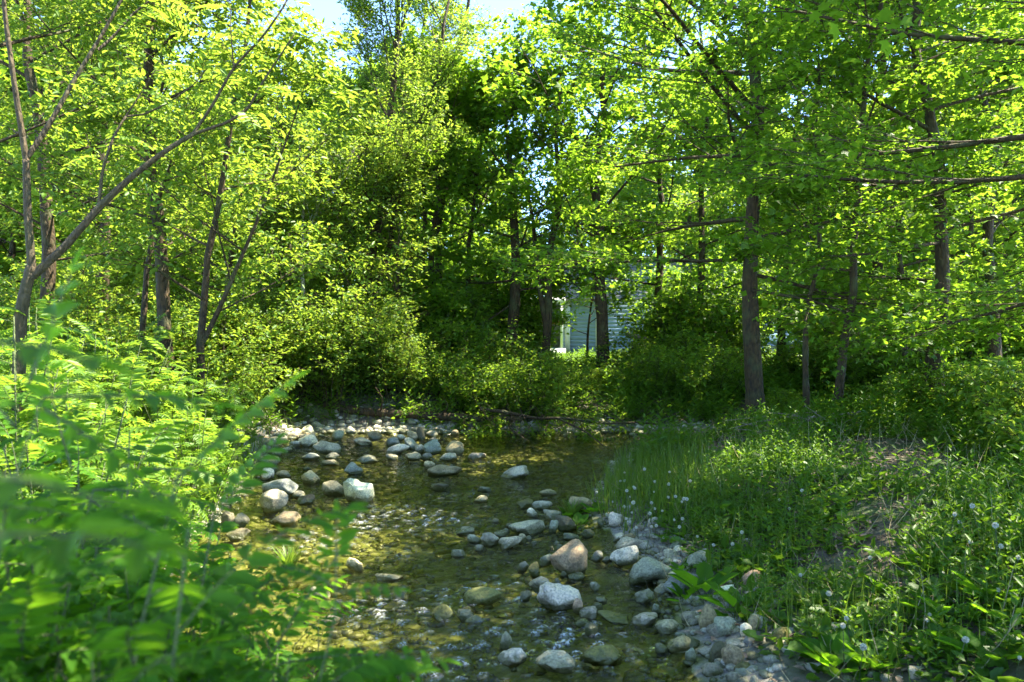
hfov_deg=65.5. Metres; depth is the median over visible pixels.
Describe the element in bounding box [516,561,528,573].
stone
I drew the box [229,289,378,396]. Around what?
shrub
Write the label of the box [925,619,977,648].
herb
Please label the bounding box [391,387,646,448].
overhanging bush
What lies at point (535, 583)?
stone
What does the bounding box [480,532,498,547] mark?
stone
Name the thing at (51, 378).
sumac bush
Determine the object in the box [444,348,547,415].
shrub
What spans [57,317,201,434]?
sumac bush
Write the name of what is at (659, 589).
stone
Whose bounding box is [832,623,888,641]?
herb
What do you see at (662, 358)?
shrub
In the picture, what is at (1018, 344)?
understorey tree
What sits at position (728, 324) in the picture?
shrub
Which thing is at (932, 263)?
understorey tree
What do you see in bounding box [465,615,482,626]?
stone
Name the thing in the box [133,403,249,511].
sumac bush
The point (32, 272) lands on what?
forked sapling
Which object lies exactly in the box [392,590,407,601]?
stone
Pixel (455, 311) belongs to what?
understorey tree
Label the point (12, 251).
woodland tree
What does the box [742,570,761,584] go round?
stone
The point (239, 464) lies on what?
undergrowth
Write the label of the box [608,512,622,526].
stone
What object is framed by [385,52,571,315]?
maple tree
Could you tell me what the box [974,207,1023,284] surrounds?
understorey tree
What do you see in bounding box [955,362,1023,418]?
shrub
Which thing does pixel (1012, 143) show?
maple tree
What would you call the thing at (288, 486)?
stone
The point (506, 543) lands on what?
stone
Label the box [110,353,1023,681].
ground
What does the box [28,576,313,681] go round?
ash seedling
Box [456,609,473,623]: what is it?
stone
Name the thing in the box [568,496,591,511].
stone
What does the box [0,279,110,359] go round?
shrub
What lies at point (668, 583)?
stone
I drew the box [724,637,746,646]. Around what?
stone
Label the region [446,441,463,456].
stone
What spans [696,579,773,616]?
dock plant
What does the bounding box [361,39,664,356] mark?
maple tree
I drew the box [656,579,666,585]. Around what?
stone
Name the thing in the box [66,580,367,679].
ash seedling
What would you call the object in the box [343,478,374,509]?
stone
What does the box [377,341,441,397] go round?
shrub
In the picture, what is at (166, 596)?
ash seedling
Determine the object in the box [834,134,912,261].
woodland tree
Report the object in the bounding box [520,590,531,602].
stone
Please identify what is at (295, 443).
stone
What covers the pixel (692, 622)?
stone
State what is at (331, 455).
stone
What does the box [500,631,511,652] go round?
stone
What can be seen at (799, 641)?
herb
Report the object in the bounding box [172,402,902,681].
gravel
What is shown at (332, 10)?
sky
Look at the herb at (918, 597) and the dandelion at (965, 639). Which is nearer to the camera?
the dandelion at (965, 639)
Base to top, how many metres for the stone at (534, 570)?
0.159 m
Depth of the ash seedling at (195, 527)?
4.49 m
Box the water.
[179,432,704,681]
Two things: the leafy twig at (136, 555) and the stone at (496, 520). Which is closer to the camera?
the leafy twig at (136, 555)
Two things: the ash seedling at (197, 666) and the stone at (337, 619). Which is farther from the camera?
the stone at (337, 619)
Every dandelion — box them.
[631,501,638,538]
[682,497,690,533]
[826,590,831,630]
[840,623,845,674]
[844,616,851,650]
[858,643,866,681]
[951,636,969,676]
[970,503,980,541]
[991,544,1003,584]
[992,522,998,572]
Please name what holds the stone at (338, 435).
on the ground at (620, 639)
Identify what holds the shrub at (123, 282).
on the ground at (620, 639)
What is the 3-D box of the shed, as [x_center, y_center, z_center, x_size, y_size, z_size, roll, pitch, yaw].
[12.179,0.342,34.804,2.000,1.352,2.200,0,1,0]
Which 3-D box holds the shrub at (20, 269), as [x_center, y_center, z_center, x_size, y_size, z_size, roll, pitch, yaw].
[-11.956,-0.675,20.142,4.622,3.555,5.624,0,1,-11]
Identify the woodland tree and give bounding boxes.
[0,0,98,280]
[0,0,233,304]
[0,27,145,305]
[0,32,127,300]
[0,138,122,288]
[0,227,38,257]
[77,135,222,315]
[112,186,228,314]
[122,141,272,317]
[143,69,331,301]
[169,68,293,289]
[226,148,352,294]
[244,59,388,302]
[265,54,447,303]
[351,113,544,289]
[442,189,520,294]
[503,211,530,259]
[525,148,618,294]
[540,156,644,252]
[592,80,767,305]
[616,175,684,257]
[626,148,696,257]
[653,171,710,250]
[671,140,798,256]
[674,76,845,328]
[763,86,915,270]
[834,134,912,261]
[846,89,998,272]
[893,29,1023,278]
[906,4,1023,258]
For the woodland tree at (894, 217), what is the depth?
37.26 m
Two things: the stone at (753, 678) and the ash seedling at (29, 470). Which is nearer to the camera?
the ash seedling at (29, 470)
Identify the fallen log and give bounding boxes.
[300,387,522,422]
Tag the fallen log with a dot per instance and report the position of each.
(371, 412)
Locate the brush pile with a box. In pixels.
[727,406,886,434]
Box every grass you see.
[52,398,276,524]
[221,377,778,452]
[536,347,767,363]
[579,420,740,532]
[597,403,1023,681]
[626,405,1023,681]
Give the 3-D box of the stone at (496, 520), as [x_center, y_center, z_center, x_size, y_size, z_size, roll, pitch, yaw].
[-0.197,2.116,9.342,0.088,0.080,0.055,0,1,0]
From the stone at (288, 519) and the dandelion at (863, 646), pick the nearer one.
the dandelion at (863, 646)
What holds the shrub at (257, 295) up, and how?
on the ground at (620, 639)
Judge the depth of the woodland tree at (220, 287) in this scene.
35.01 m
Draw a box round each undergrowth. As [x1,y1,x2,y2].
[5,387,259,521]
[102,349,711,468]
[573,344,909,430]
[633,383,1023,681]
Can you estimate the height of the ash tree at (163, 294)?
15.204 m
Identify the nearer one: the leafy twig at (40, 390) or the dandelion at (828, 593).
the leafy twig at (40, 390)
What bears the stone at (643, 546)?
on the ground at (620, 639)
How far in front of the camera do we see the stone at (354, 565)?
7.41 m
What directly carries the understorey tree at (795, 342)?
on the ground at (620, 639)
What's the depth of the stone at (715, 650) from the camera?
5.25 m
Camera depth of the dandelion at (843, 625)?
4.62 m
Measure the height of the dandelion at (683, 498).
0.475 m
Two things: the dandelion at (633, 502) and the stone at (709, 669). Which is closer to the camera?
the stone at (709, 669)
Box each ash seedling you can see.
[0,370,310,681]
[0,409,282,671]
[0,413,151,613]
[0,421,266,681]
[0,436,198,680]
[0,455,80,680]
[0,488,106,679]
[0,496,243,681]
[0,507,332,681]
[0,530,440,681]
[0,562,262,681]
[1,524,175,585]
[11,431,422,681]
[27,558,356,681]
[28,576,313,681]
[47,502,370,681]
[47,672,196,681]
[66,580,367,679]
[72,460,217,577]
[105,587,330,681]
[128,483,269,657]
[200,650,376,681]
[206,612,377,681]
[220,576,368,681]
[264,604,340,680]
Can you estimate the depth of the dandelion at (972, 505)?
5.67 m
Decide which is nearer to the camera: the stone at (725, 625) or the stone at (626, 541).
the stone at (725, 625)
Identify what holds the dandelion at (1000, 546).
on the ground at (620, 639)
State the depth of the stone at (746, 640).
5.36 m
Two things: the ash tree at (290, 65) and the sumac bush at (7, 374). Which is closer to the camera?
the sumac bush at (7, 374)
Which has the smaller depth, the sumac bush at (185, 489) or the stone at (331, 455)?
the sumac bush at (185, 489)
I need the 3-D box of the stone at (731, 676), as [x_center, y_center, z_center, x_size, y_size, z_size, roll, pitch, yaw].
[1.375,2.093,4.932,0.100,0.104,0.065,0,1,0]
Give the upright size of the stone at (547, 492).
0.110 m
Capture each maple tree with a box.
[293,47,510,306]
[297,17,539,317]
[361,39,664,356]
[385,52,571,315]
[418,0,674,363]
[446,0,730,378]
[488,0,1023,416]
[528,2,766,346]
[605,0,812,315]
[638,0,965,63]
[648,0,1023,363]
[654,0,932,359]
[675,0,1023,388]
[705,0,1023,369]
[722,2,1023,381]
[760,15,1023,383]
[808,0,1023,360]
[899,0,1023,323]
[921,99,1023,278]
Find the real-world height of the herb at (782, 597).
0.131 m
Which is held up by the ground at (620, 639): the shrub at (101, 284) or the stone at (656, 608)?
the shrub at (101, 284)
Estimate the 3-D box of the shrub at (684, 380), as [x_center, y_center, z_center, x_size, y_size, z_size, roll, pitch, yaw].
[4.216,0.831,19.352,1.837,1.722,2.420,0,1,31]
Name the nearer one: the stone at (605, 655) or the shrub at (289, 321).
the stone at (605, 655)
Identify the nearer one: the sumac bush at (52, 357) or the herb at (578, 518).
the sumac bush at (52, 357)
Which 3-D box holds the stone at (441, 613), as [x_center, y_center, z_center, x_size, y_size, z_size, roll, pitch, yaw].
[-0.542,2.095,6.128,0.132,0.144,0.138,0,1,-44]
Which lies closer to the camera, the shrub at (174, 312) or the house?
the shrub at (174, 312)
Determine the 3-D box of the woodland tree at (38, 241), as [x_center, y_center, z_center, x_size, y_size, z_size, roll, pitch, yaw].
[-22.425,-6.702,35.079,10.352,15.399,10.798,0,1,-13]
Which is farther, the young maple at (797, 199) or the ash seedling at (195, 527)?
the young maple at (797, 199)
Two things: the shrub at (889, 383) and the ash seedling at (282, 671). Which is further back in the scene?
the shrub at (889, 383)
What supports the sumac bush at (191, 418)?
on the ground at (620, 639)
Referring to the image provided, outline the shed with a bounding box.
[768,333,800,352]
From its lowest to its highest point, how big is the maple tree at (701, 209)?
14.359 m
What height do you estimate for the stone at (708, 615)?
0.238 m
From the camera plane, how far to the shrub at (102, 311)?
16.04 m
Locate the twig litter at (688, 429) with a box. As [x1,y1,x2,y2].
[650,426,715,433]
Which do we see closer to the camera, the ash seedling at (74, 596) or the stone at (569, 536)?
the ash seedling at (74, 596)
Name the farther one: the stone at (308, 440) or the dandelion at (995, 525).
the stone at (308, 440)
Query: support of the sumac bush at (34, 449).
on the ground at (620, 639)
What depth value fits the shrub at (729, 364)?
19.49 m
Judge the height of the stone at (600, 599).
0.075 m
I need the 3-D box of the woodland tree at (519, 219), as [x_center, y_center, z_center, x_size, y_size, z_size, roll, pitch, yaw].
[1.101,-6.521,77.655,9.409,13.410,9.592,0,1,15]
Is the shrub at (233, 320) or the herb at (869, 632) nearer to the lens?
the herb at (869, 632)
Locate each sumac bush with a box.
[0,296,143,542]
[0,305,114,377]
[0,307,147,393]
[0,316,135,563]
[0,318,67,372]
[0,329,74,412]
[0,358,85,404]
[0,359,224,581]
[0,367,44,452]
[8,379,205,567]
[28,359,150,443]
[41,386,167,488]
[42,385,136,468]
[56,319,115,370]
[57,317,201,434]
[75,440,200,536]
[76,313,210,406]
[95,340,198,412]
[95,433,217,536]
[127,386,221,465]
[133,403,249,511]
[141,350,259,442]
[142,362,253,423]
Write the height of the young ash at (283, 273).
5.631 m
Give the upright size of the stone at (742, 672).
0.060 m
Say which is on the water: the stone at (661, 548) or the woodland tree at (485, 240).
the stone at (661, 548)
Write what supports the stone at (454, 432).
on the water
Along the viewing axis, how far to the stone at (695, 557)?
7.10 m
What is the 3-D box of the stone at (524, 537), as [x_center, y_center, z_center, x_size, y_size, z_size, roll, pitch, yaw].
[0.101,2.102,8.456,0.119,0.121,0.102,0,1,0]
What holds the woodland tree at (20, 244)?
on the ground at (620, 639)
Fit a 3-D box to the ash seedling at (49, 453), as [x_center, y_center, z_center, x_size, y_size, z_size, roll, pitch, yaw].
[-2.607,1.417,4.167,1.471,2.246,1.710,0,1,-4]
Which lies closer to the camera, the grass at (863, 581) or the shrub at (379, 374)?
the grass at (863, 581)
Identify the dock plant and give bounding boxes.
[666,576,714,601]
[669,560,691,570]
[669,562,738,596]
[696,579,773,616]
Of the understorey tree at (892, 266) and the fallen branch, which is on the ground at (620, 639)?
the understorey tree at (892, 266)
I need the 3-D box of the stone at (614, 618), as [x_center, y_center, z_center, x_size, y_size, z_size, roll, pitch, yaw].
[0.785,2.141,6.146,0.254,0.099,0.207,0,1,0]
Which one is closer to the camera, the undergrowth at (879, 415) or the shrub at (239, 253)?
the undergrowth at (879, 415)
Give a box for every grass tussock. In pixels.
[268,541,313,565]
[558,496,584,513]
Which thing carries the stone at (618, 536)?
on the ground at (620, 639)
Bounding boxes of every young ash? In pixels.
[226,187,353,328]
[267,129,391,324]
[296,85,400,318]
[298,109,432,321]
[329,147,461,334]
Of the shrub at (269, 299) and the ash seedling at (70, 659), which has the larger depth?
the shrub at (269, 299)
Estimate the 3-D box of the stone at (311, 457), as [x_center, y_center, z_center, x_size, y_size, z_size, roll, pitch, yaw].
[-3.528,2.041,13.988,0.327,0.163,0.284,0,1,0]
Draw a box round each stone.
[221,510,234,522]
[226,528,250,541]
[234,512,249,527]
[259,489,288,516]
[260,468,273,480]
[261,478,298,497]
[268,460,279,463]
[269,511,300,527]
[270,452,282,455]
[275,470,290,478]
[288,433,298,440]
[289,441,300,446]
[292,490,304,499]
[297,494,314,505]
[298,434,317,448]
[301,425,314,433]
[301,452,319,461]
[301,470,319,487]
[302,466,311,471]
[310,587,330,600]
[312,441,340,454]
[321,459,338,466]
[322,480,344,497]
[322,615,340,627]
[324,452,338,459]
[332,430,343,440]
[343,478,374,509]
[344,462,362,475]
[345,426,356,433]
[346,557,363,572]
[353,437,371,446]
[356,455,377,463]
[366,431,382,440]
[375,573,402,583]
[385,444,409,454]
[386,437,399,446]
[386,454,397,460]
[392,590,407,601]
[397,434,404,441]
[404,437,417,451]
[405,452,420,460]
[407,431,417,441]
[415,444,423,453]
[416,427,425,441]
[421,453,432,460]
[424,439,440,454]
[424,461,434,469]
[425,431,437,437]
[427,464,461,477]
[430,483,451,492]
[431,604,452,622]
[439,453,457,461]
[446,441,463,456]
[450,430,458,435]
[451,549,465,558]
[456,526,474,535]
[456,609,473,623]
[463,587,501,605]
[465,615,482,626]
[467,534,480,544]
[468,453,486,460]
[474,495,487,502]
[474,545,483,553]
[478,486,492,492]
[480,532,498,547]
[492,518,498,524]
[493,530,507,538]
[497,648,526,666]
[498,536,521,551]
[499,465,528,479]
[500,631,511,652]
[509,520,544,536]
[516,498,532,509]
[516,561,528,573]
[518,533,526,544]
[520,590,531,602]
[527,508,538,518]
[528,562,539,577]
[529,576,549,593]
[531,501,551,510]
[536,650,575,673]
[537,582,582,612]
[539,489,556,496]
[539,554,551,567]
[543,509,561,521]
[549,520,557,534]
[549,539,587,578]
[555,515,576,532]
[560,571,566,579]
[563,533,578,540]
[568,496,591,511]
[568,572,584,581]
[572,598,582,614]
[575,618,588,629]
[579,606,597,620]
[580,645,621,665]
[581,529,594,539]
[585,622,597,638]
[589,582,599,592]
[590,550,602,563]
[591,602,602,609]
[595,596,606,604]
[597,610,628,625]
[602,556,611,564]
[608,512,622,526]
[610,545,638,566]
[612,536,644,551]
[614,533,623,540]
[624,533,633,537]
[629,557,670,587]
[631,612,657,627]
[634,525,643,531]
[635,589,653,605]
[638,542,650,550]
[647,517,657,526]
[651,604,660,614]
[654,583,668,596]
[654,619,678,635]
[655,643,668,656]
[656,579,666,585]
[656,598,662,604]
[658,546,668,551]
[658,609,665,616]
[663,548,677,557]
[663,575,697,594]
[664,558,672,564]
[666,635,690,653]
[669,541,681,547]
[673,545,682,550]
[674,632,685,637]
[681,611,697,623]
[685,618,698,626]
[685,648,696,662]
[686,550,709,568]
[698,604,716,628]
[698,646,710,656]
[700,662,723,676]
[706,623,722,637]
[708,641,725,662]
[714,616,735,635]
[718,584,735,596]
[721,644,744,664]
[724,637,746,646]
[726,671,741,681]
[734,661,749,669]
[734,668,751,676]
[740,623,752,636]
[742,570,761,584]
[743,636,756,646]
[748,613,767,623]
[748,615,760,630]
[749,675,758,681]
[773,627,789,640]
[909,665,926,678]
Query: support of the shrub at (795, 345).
on the ground at (620, 639)
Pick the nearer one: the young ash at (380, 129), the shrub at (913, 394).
the shrub at (913, 394)
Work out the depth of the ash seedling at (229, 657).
2.06 m
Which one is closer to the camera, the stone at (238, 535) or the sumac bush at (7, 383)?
the sumac bush at (7, 383)
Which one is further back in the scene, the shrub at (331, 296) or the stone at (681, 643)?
the shrub at (331, 296)
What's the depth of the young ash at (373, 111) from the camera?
21.43 m
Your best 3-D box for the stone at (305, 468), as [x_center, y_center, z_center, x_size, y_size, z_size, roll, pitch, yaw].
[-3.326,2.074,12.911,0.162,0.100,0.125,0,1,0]
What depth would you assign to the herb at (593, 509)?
9.74 m
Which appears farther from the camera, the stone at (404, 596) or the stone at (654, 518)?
the stone at (654, 518)
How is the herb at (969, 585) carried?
on the ground at (620, 639)
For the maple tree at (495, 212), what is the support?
on the ground at (620, 639)
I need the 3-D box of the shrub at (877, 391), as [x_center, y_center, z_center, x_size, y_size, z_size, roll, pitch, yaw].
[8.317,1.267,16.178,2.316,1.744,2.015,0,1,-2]
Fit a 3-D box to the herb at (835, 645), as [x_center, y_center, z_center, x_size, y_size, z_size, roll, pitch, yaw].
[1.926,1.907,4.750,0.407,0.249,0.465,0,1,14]
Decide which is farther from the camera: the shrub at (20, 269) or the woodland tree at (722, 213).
the woodland tree at (722, 213)
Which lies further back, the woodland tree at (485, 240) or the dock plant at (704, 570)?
the woodland tree at (485, 240)
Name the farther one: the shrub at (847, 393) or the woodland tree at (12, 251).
the woodland tree at (12, 251)
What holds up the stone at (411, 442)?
in the water
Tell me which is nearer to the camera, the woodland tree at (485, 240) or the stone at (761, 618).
the stone at (761, 618)
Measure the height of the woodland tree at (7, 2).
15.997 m
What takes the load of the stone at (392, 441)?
on the water
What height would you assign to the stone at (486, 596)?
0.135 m
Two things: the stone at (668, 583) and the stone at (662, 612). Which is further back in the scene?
the stone at (668, 583)
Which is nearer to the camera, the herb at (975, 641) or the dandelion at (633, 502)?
the herb at (975, 641)
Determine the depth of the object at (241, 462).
11.68 m
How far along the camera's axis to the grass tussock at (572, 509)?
9.80 m
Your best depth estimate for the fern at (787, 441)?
10.22 m
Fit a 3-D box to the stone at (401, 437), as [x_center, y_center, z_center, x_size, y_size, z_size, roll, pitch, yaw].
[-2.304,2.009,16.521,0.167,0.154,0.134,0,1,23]
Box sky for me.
[23,0,968,296]
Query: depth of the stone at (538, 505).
10.02 m
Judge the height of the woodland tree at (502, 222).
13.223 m
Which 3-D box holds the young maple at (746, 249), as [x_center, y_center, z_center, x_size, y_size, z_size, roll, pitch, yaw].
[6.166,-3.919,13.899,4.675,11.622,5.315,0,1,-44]
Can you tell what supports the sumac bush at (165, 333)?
on the ground at (620, 639)
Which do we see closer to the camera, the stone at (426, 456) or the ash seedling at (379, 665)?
the ash seedling at (379, 665)
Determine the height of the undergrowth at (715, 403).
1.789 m
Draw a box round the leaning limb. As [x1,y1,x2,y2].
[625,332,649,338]
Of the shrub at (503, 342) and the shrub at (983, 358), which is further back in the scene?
the shrub at (503, 342)
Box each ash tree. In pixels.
[0,0,176,143]
[0,0,237,302]
[0,0,249,317]
[0,0,267,380]
[0,0,321,370]
[20,0,400,403]
[55,95,397,354]
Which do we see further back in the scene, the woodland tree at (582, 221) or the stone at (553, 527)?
the woodland tree at (582, 221)
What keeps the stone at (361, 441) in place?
in the water
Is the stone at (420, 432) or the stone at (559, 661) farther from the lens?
the stone at (420, 432)
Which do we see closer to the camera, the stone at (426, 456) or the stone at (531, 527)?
the stone at (531, 527)
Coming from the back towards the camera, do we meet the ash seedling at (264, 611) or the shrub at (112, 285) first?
the shrub at (112, 285)
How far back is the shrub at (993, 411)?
9.22 m
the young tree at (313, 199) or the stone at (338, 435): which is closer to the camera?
the stone at (338, 435)
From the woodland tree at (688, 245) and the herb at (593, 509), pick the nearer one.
the herb at (593, 509)
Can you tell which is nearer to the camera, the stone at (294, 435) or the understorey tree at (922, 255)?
the stone at (294, 435)
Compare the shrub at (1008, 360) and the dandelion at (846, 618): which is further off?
the shrub at (1008, 360)
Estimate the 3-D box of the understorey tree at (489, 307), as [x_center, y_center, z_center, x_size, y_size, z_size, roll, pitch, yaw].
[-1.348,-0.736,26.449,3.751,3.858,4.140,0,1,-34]
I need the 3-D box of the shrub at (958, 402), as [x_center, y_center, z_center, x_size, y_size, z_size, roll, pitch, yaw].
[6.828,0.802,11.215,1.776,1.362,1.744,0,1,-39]
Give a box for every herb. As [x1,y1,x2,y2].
[558,506,582,518]
[573,512,588,530]
[580,502,604,512]
[741,549,757,557]
[766,589,798,602]
[783,637,852,654]
[784,566,819,581]
[798,630,869,674]
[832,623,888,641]
[836,637,904,671]
[864,575,903,592]
[896,591,975,617]
[897,630,942,656]
[898,547,947,568]
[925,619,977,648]
[933,625,1023,666]
[951,570,1023,601]
[967,600,1023,625]
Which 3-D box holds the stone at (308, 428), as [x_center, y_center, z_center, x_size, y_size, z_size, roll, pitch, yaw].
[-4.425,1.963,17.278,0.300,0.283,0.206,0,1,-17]
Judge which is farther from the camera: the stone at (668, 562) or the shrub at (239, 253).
the shrub at (239, 253)
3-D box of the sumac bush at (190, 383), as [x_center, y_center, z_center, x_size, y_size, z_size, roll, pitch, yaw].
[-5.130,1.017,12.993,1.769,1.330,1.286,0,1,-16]
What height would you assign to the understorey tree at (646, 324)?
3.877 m
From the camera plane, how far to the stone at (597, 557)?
7.74 m
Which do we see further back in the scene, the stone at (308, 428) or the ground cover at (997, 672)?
the stone at (308, 428)
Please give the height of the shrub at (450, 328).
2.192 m
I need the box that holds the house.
[531,258,791,353]
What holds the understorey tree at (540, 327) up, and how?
on the ground at (620, 639)
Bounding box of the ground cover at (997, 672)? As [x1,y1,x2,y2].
[612,416,1023,681]
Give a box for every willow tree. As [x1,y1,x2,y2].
[315,0,482,314]
[369,0,504,300]
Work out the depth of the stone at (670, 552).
7.61 m
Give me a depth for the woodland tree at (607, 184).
61.44 m
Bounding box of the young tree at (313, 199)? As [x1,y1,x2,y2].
[260,107,364,331]
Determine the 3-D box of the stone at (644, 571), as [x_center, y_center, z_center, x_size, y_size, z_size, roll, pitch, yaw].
[1.212,2.073,7.095,0.325,0.295,0.295,0,1,-29]
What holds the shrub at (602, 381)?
on the ground at (620, 639)
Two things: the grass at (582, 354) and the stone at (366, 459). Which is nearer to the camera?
the stone at (366, 459)
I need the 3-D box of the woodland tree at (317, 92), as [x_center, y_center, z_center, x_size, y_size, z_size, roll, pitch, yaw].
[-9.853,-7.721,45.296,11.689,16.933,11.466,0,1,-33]
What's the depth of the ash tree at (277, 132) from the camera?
19.32 m
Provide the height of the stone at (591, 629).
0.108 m
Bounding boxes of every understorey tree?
[356,221,487,304]
[373,263,461,336]
[387,252,493,359]
[388,216,529,291]
[444,264,530,340]
[446,222,575,347]
[474,267,571,358]
[608,258,723,364]
[617,247,740,335]
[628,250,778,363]
[663,244,776,351]
[683,225,794,339]
[763,234,866,344]
[763,238,909,366]
[792,223,925,311]
[855,210,1014,367]
[869,227,1023,370]
[892,214,1019,274]
[916,229,1023,370]
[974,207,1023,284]
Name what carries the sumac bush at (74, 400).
on the ground at (620, 639)
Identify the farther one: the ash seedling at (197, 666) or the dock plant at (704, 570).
the dock plant at (704, 570)
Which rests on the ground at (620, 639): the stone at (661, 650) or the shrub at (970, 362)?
the shrub at (970, 362)
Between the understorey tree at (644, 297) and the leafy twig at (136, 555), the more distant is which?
the understorey tree at (644, 297)
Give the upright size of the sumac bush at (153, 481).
1.954 m
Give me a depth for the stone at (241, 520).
9.09 m
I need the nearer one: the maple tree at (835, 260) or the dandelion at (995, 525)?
the dandelion at (995, 525)
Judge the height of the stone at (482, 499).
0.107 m
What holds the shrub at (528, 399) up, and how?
on the ground at (620, 639)
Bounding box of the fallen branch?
[475,397,678,445]
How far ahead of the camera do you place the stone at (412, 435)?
16.58 m
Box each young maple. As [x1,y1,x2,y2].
[532,201,659,354]
[704,0,920,411]
[709,0,1023,407]
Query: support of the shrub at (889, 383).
on the ground at (620, 639)
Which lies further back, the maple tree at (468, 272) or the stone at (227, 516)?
the maple tree at (468, 272)
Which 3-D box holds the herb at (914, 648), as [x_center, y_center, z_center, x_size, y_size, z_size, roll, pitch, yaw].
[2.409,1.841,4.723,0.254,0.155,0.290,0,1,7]
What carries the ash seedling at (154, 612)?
on the ground at (620, 639)
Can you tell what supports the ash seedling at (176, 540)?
on the ground at (620, 639)
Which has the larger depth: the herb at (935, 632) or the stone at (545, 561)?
the stone at (545, 561)
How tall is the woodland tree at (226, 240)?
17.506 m
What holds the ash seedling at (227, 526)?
on the ground at (620, 639)
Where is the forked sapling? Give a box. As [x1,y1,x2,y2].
[2,0,324,441]
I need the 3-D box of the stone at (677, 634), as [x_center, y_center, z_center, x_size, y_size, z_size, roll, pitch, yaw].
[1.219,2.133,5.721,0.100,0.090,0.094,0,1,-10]
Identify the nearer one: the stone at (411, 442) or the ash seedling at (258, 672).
the ash seedling at (258, 672)
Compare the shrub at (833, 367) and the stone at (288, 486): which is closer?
the stone at (288, 486)
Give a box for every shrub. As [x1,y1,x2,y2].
[0,247,150,325]
[0,274,62,327]
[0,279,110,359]
[0,289,102,359]
[5,278,173,361]
[6,252,149,323]
[14,247,198,348]
[69,301,191,363]
[94,285,239,370]
[95,273,188,316]
[100,286,220,347]
[147,266,275,326]
[152,294,290,382]
[174,319,317,418]
[182,248,341,321]
[185,278,304,387]
[215,289,310,341]
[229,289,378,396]
[232,313,346,399]
[245,268,388,382]
[264,311,388,409]
[277,270,429,392]
[324,298,431,390]
[334,312,429,401]
[375,298,471,355]
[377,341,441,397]
[384,341,475,398]
[397,304,485,378]
[401,288,507,360]
[413,318,510,381]
[416,347,499,412]
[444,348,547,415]
[452,314,538,384]
[459,301,552,355]
[476,351,582,421]
[492,336,571,374]
[532,348,598,401]
[559,363,587,385]
[576,360,614,394]
[594,329,693,374]
[594,344,718,402]
[599,366,647,399]
[640,340,728,408]
[647,315,738,368]
[664,331,770,401]
[675,321,790,377]
[741,383,820,418]
[761,333,834,391]
[768,306,837,361]
[791,391,845,417]
[796,333,896,397]
[813,381,890,407]
[831,346,924,399]
[857,362,977,405]
[859,369,932,412]
[883,357,1015,424]
[926,350,1023,425]
[928,360,1021,381]
[940,351,1023,458]
[947,359,1023,369]
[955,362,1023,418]
[961,353,1023,375]
[971,357,1013,369]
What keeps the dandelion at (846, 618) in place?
on the ground at (620, 639)
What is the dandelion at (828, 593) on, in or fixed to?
on the ground at (620, 639)
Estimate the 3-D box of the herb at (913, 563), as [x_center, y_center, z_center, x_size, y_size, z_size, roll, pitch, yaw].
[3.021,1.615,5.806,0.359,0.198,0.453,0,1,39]
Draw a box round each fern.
[763,433,822,454]
[819,416,860,441]
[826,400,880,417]
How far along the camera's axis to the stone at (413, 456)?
13.91 m
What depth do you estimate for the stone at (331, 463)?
13.38 m
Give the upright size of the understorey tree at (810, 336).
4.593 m
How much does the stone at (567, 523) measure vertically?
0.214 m
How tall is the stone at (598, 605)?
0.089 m
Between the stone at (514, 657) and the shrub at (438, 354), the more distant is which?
the shrub at (438, 354)
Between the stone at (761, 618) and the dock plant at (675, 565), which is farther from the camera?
the dock plant at (675, 565)
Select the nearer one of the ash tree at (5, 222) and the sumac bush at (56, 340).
the sumac bush at (56, 340)
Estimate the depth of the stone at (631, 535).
8.43 m
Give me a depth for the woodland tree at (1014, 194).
35.64 m
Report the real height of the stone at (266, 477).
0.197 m
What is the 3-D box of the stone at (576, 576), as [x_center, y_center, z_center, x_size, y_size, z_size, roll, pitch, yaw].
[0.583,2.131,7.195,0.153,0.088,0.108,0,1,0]
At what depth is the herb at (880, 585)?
5.71 m
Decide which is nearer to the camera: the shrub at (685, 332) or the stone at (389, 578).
the stone at (389, 578)
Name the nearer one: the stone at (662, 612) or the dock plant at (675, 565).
the stone at (662, 612)
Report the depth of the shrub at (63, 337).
12.52 m
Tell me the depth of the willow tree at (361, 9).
21.11 m
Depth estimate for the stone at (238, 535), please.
8.54 m
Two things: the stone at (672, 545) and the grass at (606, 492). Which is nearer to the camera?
the stone at (672, 545)
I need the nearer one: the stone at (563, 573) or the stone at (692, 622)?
the stone at (692, 622)
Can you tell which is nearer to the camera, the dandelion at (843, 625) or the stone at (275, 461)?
the dandelion at (843, 625)
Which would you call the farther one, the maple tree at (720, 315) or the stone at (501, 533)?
the maple tree at (720, 315)
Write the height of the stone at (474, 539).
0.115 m
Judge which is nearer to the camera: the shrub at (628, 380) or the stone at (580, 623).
the stone at (580, 623)
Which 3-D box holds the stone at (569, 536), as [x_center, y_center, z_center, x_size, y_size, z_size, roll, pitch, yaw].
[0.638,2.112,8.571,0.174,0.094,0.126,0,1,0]
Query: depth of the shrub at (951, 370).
15.57 m
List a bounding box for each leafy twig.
[0,245,245,555]
[0,337,203,585]
[23,352,230,669]
[257,545,461,681]
[269,499,411,681]
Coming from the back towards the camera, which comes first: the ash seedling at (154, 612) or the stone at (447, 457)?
the stone at (447, 457)
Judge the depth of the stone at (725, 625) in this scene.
5.61 m
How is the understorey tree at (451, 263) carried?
on the ground at (620, 639)

